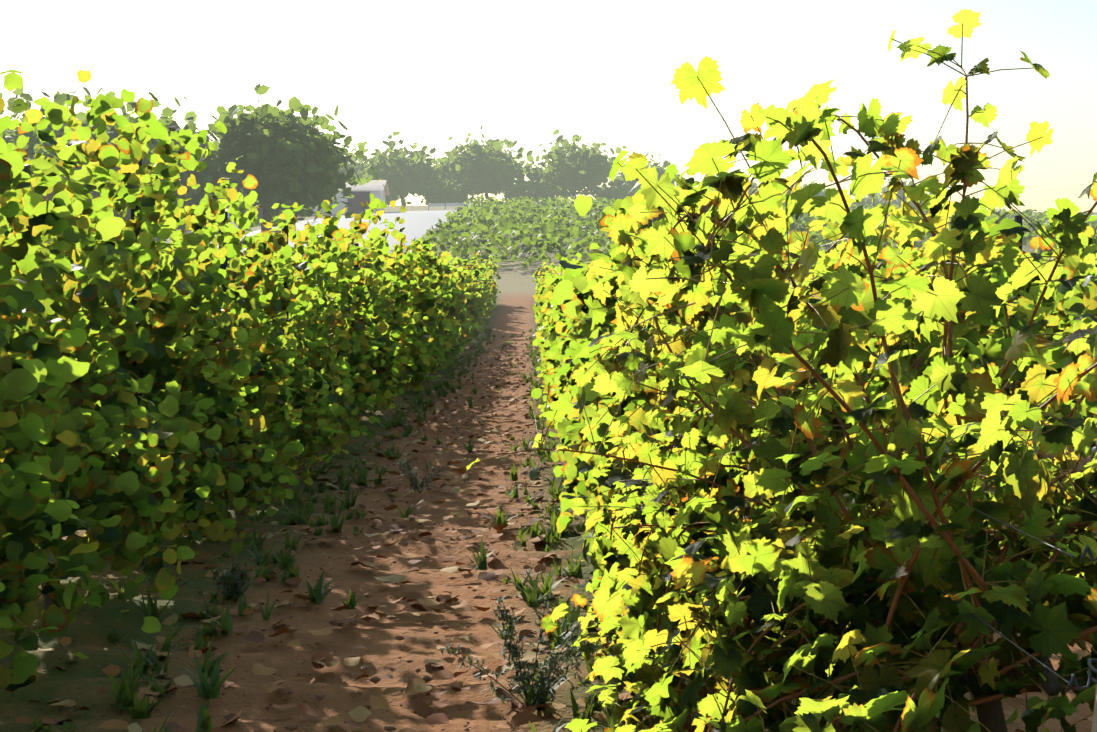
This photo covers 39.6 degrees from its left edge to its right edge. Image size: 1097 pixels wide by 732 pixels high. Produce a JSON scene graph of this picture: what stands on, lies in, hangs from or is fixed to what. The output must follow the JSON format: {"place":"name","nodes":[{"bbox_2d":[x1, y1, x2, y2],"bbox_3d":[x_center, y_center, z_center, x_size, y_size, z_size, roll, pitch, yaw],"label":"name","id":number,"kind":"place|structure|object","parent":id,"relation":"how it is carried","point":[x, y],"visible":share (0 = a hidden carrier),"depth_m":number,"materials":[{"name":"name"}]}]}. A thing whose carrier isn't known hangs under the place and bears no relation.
{"place":"outdoors","nodes":[
{"label":"outdoors","id":0,"kind":"place"},
{"bbox_2d":[0,206,1096,731],"bbox_3d":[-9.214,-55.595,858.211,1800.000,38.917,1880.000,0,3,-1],"label":"ground","id":1,"kind":"structure","parent":0,"point":[80,682],"depth_m":6.10,"materials":[{"name":"soil"}]},
{"bbox_2d":[0,87,126,219],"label":"tree","id":2,"kind":"object","parent":1,"relation":"on","point":[10,136],"visible":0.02,"depth_m":89.69,"materials":[{"name":"green plant"}]},
{"bbox_2d":[27,97,292,234],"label":"tree","id":3,"kind":"object","parent":1,"relation":"on","point":[211,172],"visible":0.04,"depth_m":87.41,"materials":[{"name":"green plant"}]},
{"bbox_2d":[229,199,262,218],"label":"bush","id":4,"kind":"object","parent":1,"relation":"on","point":[260,214],"visible":0.1,"depth_m":131.30,"materials":[{"name":"green plant"}]},
{"bbox_2d":[183,84,377,231],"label":"tree","id":5,"kind":"object","parent":1,"relation":"on","point":[264,140],"depth_m":89.53,"materials":[{"name":"green plant"}]},
{"bbox_2d":[228,190,384,215],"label":"shed walls","id":6,"kind":"structure","parent":1,"relation":"on","point":[380,195],"depth_m":149.15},
{"bbox_2d":[330,192,369,213],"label":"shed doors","id":7,"kind":"structure","parent":6,"relation":"attached to","point":[356,207],"depth_m":149.14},
{"bbox_2d":[339,180,389,194],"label":"shed roof","id":8,"kind":"structure","parent":6,"relation":"on","point":[377,185],"depth_m":150.24,"materials":[{"name":"grey metal"}]},
{"bbox_2d":[33,370,610,731],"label":"soil clods","id":9,"kind":"object","parent":1,"relation":"on","point":[374,679],"visible":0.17,"depth_m":6.01,"materials":[{"name":"brown soil"}]},
{"bbox_2d":[25,327,645,731],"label":"weed tufts","id":10,"kind":"object","parent":1,"relation":"on","point":[127,687],"visible":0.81,"depth_m":6.37,"materials":[{"name":"green plant"}]},
{"bbox_2d":[210,209,474,256],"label":"gravel road","id":11,"kind":"structure","parent":1,"relation":"on","point":[417,224],"depth_m":123.67,"materials":[{"name":"white gravel"}]},
{"bbox_2d":[338,145,399,198],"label":"ridge tree","id":12,"kind":"object","parent":1,"relation":"on","point":[340,170],"visible":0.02,"depth_m":207.53,"materials":[{"name":"green plant"}]},
{"bbox_2d":[356,171,411,205],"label":"scrub","id":13,"kind":"object","parent":1,"relation":"on","point":[391,196],"visible":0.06,"depth_m":196.41,"materials":[{"name":"green plant"}]},
{"bbox_2d":[345,131,452,205],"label":"ridge tree","id":14,"kind":"object","parent":1,"relation":"on","point":[400,168],"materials":[{"name":"green plant"}]},
{"bbox_2d":[209,457,624,713],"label":"weed leaves","id":15,"kind":"object","parent":1,"relation":"on","point":[567,657],"visible":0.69,"depth_m":4.59,"materials":[{"name":"green plant"}]},
{"bbox_2d":[420,160,479,204],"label":"scrub","id":16,"kind":"object","parent":1,"relation":"on","point":[444,191],"visible":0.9,"depth_m":196.30,"materials":[{"name":"green plant"}]},
{"bbox_2d":[419,125,536,198],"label":"ridge tree","id":17,"kind":"object","parent":1,"relation":"on","point":[480,167],"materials":[{"name":"green plant"}]},
{"bbox_2d":[504,177,557,201],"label":"scrub","id":18,"kind":"object","parent":1,"relation":"on","point":[536,191],"visible":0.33,"depth_m":197.86,"materials":[{"name":"green plant"}]},
{"bbox_2d":[0,69,1096,731],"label":"vine leaves","id":19,"kind":"object","parent":1,"relation":"on","point":[126,483],"visible":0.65,"depth_m":5.66,"materials":[{"name":"green plant"}]},
{"bbox_2d":[7,342,1092,731],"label":"leaf litter","id":20,"kind":"object","parent":1,"relation":"on","point":[437,670],"visible":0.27,"depth_m":5.95,"materials":[{"name":"brown plant"}]},
{"bbox_2d":[26,358,1096,731],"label":"vine trunks","id":21,"kind":"object","parent":1,"relation":"on","point":[990,716],"depth_m":2.48,"materials":[{"name":"brown wood"}]},
{"bbox_2d":[33,236,1093,415],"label":"grapevine leaves","id":22,"kind":"object","parent":1,"relation":"on","point":[472,297],"visible":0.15,"depth_m":31.20,"materials":[{"name":"green plant"}]},
{"bbox_2d":[506,129,627,198],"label":"ridge tree","id":23,"kind":"object","parent":1,"relation":"on","point":[563,171],"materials":[{"name":"green plant"}]},
{"bbox_2d":[131,137,1021,564],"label":"dark stakes","id":24,"kind":"object","parent":1,"relation":"on","point":[285,229],"visible":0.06,"depth_m":8.69,"materials":[{"name":"brown wood"}]},
{"bbox_2d":[594,180,635,202],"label":"scrub","id":25,"kind":"object","parent":1,"relation":"on","point":[616,191],"visible":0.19,"depth_m":196.82,"materials":[{"name":"green plant"}]},
{"bbox_2d":[608,151,685,194],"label":"ridge tree","id":26,"kind":"object","parent":1,"relation":"on","point":[659,169],"visible":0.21,"depth_m":209.28,"materials":[{"name":"green plant"}]},
{"bbox_2d":[246,179,1096,490],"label":"vine leaves","id":27,"kind":"object","parent":1,"relation":"on","point":[394,305],"visible":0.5,"depth_m":12.98,"materials":[{"name":"green plant"}]},
{"bbox_2d":[708,175,757,195],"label":"ridge tree","id":28,"kind":"object","parent":1,"relation":"on","point":[752,188],"depth_m":234.13,"materials":[{"name":"green plant"}]},
{"bbox_2d":[406,195,1096,266],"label":"vineyard rows","id":29,"kind":"object","parent":1,"relation":"on","point":[514,219],"visible":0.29,"depth_m":92.58,"materials":[{"name":"green plant"}]},
{"bbox_2d":[428,202,1096,214],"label":"wall","id":30,"kind":"structure","parent":1,"relation":"on","point":[460,204],"depth_m":155.43,"materials":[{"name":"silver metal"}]},
{"bbox_2d":[466,8,1096,731],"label":"vine leaves","id":31,"kind":"object","parent":1,"relation":"on","point":[766,560],"visible":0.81,"depth_m":2.42,"materials":[{"name":"green plant"}]},
{"bbox_2d":[791,180,826,195],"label":"ridge tree","id":32,"kind":"object","parent":1,"relation":"on","point":[822,192],"visible":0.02,"depth_m":239.77,"materials":[{"name":"green plant"}]},
{"bbox_2d":[851,193,892,207],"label":"scrub","id":33,"kind":"object","parent":1,"relation":"on","point":[866,200],"visible":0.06,"depth_m":218.07,"materials":[{"name":"green plant"}]},
{"bbox_2d":[876,179,932,206],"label":"ridge tree","id":34,"kind":"object","parent":1,"relation":"on","point":[900,194],"visible":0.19,"depth_m":243.60,"materials":[{"name":"green plant"}]},
{"bbox_2d":[1091,678,1096,731],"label":"post","id":35,"kind":"object","parent":1,"relation":"on","point":[1094,725],"visible":1,"depth_m":1.75,"materials":[{"name":"brown wood"}]},
{"bbox_2d":[1064,545,1096,691],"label":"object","id":36,"kind":"object","parent":35,"relation":"attached to","point":[1090,660],"visible":1,"depth_m":1.74,"materials":[{"name":"grey metal"}]},
{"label":"posts","id":37,"kind":"object","parent":1,"relation":"on","visible":0},
{"bbox_2d":[827,438,1074,686],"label":"trellis wires","id":38,"kind":"object","parent":37,"relation":"attached to","point":[1020,648],"depth_m":1.98,"materials":[{"name":"grey metal"}]},
{"bbox_2d":[0,0,1096,215],"label":"sky","id":39,"kind":"structure","parent":0,"point":[430,72],"materials":[{"name":"white"}]}
]}

